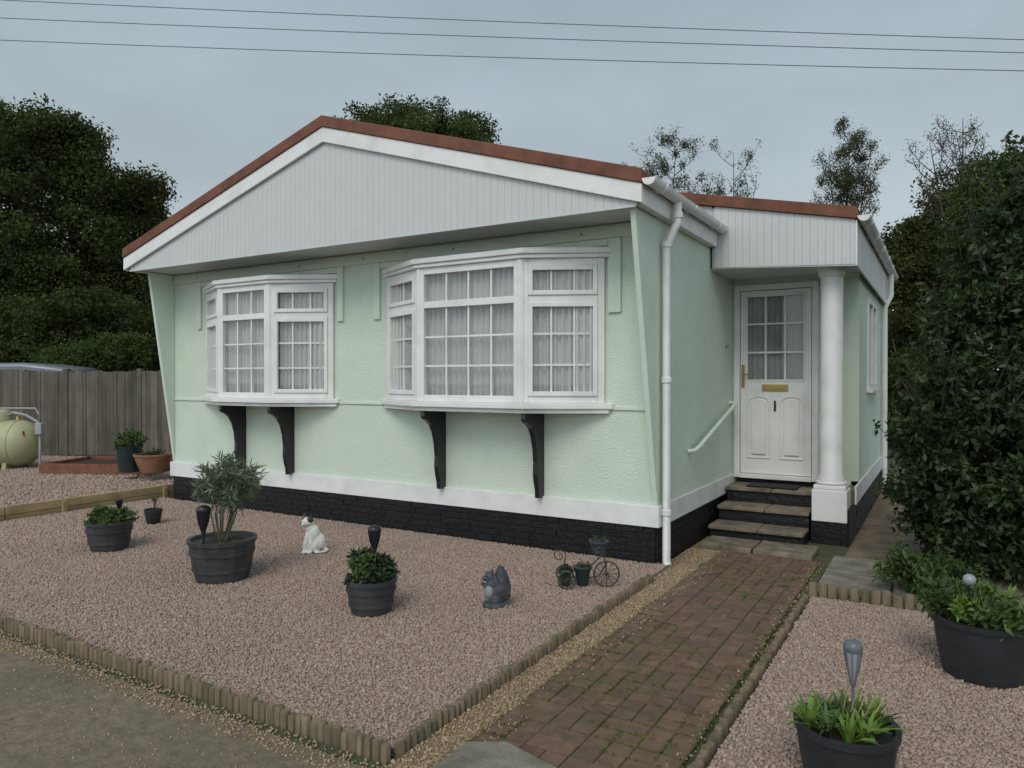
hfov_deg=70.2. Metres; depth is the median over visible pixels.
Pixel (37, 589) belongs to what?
pink gravel
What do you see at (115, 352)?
hedge
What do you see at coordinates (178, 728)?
stray road grit
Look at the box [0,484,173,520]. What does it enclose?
timber edging
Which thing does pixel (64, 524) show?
pink gravel
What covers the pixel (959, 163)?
bare tree
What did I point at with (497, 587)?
squirrel statue
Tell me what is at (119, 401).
wooden fence
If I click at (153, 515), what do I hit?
flower pot
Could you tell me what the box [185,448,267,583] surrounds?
planter
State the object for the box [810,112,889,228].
birch tree
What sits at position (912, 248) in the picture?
dense tree
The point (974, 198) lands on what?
dense tree
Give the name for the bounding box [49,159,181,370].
broadleaf tree
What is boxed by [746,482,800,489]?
doormat
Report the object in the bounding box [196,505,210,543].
solar torch
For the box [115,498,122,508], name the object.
solar torch
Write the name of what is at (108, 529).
planter
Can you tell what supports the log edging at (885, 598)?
on the ground
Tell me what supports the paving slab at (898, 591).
on the side path at (875, 537)
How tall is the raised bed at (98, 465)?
0.150 m
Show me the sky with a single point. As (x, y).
(203, 115)
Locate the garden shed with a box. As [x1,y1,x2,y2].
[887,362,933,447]
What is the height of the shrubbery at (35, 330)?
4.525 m
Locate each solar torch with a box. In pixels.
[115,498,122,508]
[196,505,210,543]
[368,525,380,582]
[843,639,862,714]
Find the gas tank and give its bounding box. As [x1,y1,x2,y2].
[0,407,44,469]
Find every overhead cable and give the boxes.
[2,40,1023,70]
[4,18,1023,52]
[5,0,1023,39]
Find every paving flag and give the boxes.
[700,535,759,552]
[753,540,818,560]
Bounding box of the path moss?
[432,561,811,767]
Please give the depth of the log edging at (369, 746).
3.37 m
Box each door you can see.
[740,288,811,476]
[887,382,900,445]
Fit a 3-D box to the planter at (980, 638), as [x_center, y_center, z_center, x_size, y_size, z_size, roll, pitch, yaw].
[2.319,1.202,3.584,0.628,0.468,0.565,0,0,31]
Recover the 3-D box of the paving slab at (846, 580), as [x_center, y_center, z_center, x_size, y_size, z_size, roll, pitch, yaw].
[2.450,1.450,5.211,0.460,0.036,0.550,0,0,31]
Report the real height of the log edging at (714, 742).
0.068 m
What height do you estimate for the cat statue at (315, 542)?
0.331 m
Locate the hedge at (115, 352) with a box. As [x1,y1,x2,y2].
[21,328,160,435]
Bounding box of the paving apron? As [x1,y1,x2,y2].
[433,741,555,767]
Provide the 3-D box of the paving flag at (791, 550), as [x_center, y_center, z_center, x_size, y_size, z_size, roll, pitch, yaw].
[2.358,1.432,6.260,0.470,0.049,0.400,0,0,31]
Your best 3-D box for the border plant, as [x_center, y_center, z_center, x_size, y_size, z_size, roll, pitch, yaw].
[2.791,1.273,4.973,0.767,0.397,0.810,0,0,-19]
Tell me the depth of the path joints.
3.84 m
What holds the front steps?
on the ground
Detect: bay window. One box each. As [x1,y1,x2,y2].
[202,274,339,406]
[381,247,613,413]
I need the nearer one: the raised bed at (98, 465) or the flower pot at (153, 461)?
the flower pot at (153, 461)
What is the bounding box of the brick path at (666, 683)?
[475,553,817,767]
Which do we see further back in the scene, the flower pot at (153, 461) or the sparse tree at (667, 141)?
the sparse tree at (667, 141)
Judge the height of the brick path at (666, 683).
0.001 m
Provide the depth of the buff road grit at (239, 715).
3.36 m
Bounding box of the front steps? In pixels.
[708,482,812,544]
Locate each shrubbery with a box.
[0,282,155,367]
[887,334,972,441]
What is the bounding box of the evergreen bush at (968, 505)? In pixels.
[872,134,1023,588]
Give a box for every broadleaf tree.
[0,91,149,325]
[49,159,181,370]
[334,93,501,143]
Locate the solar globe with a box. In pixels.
[962,574,975,601]
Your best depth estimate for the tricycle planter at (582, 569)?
5.12 m
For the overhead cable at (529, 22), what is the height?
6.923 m
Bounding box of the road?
[0,637,364,767]
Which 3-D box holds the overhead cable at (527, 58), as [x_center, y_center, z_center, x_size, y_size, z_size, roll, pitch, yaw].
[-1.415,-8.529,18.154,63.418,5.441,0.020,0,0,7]
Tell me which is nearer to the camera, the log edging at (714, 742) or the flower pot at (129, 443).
the log edging at (714, 742)
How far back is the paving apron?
2.81 m
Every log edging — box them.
[0,615,393,764]
[391,574,651,759]
[687,594,807,767]
[808,582,929,612]
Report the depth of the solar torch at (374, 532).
4.52 m
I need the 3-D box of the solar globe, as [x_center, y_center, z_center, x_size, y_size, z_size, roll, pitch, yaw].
[2.277,1.080,3.626,0.060,0.270,0.059,0,0,31]
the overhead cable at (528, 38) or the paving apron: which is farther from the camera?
the overhead cable at (528, 38)
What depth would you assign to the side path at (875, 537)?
6.87 m
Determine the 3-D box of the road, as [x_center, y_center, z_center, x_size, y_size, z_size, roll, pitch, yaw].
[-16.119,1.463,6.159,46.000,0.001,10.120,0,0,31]
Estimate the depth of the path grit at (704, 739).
4.00 m
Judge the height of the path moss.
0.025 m
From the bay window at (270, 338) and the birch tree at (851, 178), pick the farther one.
the birch tree at (851, 178)
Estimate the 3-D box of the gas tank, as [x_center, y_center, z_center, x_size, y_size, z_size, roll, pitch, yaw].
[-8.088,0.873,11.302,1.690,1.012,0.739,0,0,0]
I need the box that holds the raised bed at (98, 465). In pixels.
[39,456,172,474]
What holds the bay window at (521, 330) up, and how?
in the mobile home
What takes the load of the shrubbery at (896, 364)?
on the ground
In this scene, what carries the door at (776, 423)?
in the mobile home
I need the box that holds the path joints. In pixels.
[682,552,831,767]
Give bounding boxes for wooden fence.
[0,369,171,455]
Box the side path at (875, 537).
[838,474,1023,612]
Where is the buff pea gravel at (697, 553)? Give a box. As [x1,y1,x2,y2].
[384,547,719,767]
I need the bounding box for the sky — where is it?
[0,0,1023,369]
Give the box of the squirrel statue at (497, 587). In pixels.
[481,565,510,608]
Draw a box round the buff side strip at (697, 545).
[667,536,708,570]
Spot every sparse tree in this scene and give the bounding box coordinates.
[620,124,704,193]
[688,136,760,197]
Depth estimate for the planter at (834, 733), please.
2.56 m
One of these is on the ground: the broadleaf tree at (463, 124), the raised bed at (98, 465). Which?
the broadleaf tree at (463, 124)
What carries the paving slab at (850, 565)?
on the side path at (875, 537)
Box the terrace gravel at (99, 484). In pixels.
[0,451,172,506]
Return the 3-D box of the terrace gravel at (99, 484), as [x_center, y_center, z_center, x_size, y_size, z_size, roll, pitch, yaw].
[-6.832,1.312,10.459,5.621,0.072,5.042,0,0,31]
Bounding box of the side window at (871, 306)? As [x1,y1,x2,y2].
[867,297,880,392]
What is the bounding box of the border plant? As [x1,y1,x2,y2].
[868,537,992,594]
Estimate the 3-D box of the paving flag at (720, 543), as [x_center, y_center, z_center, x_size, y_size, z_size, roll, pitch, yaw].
[1.949,1.432,6.503,0.440,0.045,0.400,0,0,31]
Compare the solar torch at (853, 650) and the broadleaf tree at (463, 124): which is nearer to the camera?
the solar torch at (853, 650)
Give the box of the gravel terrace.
[0,442,171,503]
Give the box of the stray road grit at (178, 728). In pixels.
[0,649,302,767]
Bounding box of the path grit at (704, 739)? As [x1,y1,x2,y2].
[477,552,823,766]
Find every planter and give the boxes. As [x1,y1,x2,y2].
[83,504,139,551]
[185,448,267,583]
[342,544,399,616]
[554,534,619,589]
[783,667,915,767]
[912,568,1023,687]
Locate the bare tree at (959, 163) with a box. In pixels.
[901,114,1018,341]
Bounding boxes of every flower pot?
[111,428,148,472]
[133,448,171,473]
[144,493,162,524]
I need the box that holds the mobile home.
[122,115,897,567]
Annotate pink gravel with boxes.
[0,497,271,562]
[0,513,665,743]
[707,596,1023,767]
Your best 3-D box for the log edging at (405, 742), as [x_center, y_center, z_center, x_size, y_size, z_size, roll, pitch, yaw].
[0.278,1.437,4.119,0.052,0.082,2.893,0,0,31]
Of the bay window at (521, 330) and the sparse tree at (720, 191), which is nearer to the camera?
the bay window at (521, 330)
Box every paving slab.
[818,571,892,599]
[825,555,893,578]
[892,580,967,607]
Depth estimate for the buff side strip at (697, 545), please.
6.51 m
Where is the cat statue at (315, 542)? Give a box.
[300,513,328,553]
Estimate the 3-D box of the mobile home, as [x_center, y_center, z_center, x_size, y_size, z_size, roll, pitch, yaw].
[1.695,-0.551,11.409,7.662,3.979,11.445,0,0,31]
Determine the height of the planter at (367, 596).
0.412 m
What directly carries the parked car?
on the ground
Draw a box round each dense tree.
[880,151,983,358]
[929,129,1023,454]
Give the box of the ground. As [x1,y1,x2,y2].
[0,440,985,767]
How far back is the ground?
3.48 m
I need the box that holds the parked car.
[0,363,98,428]
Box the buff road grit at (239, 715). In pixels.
[0,629,385,767]
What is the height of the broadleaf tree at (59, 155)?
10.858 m
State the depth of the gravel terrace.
9.55 m

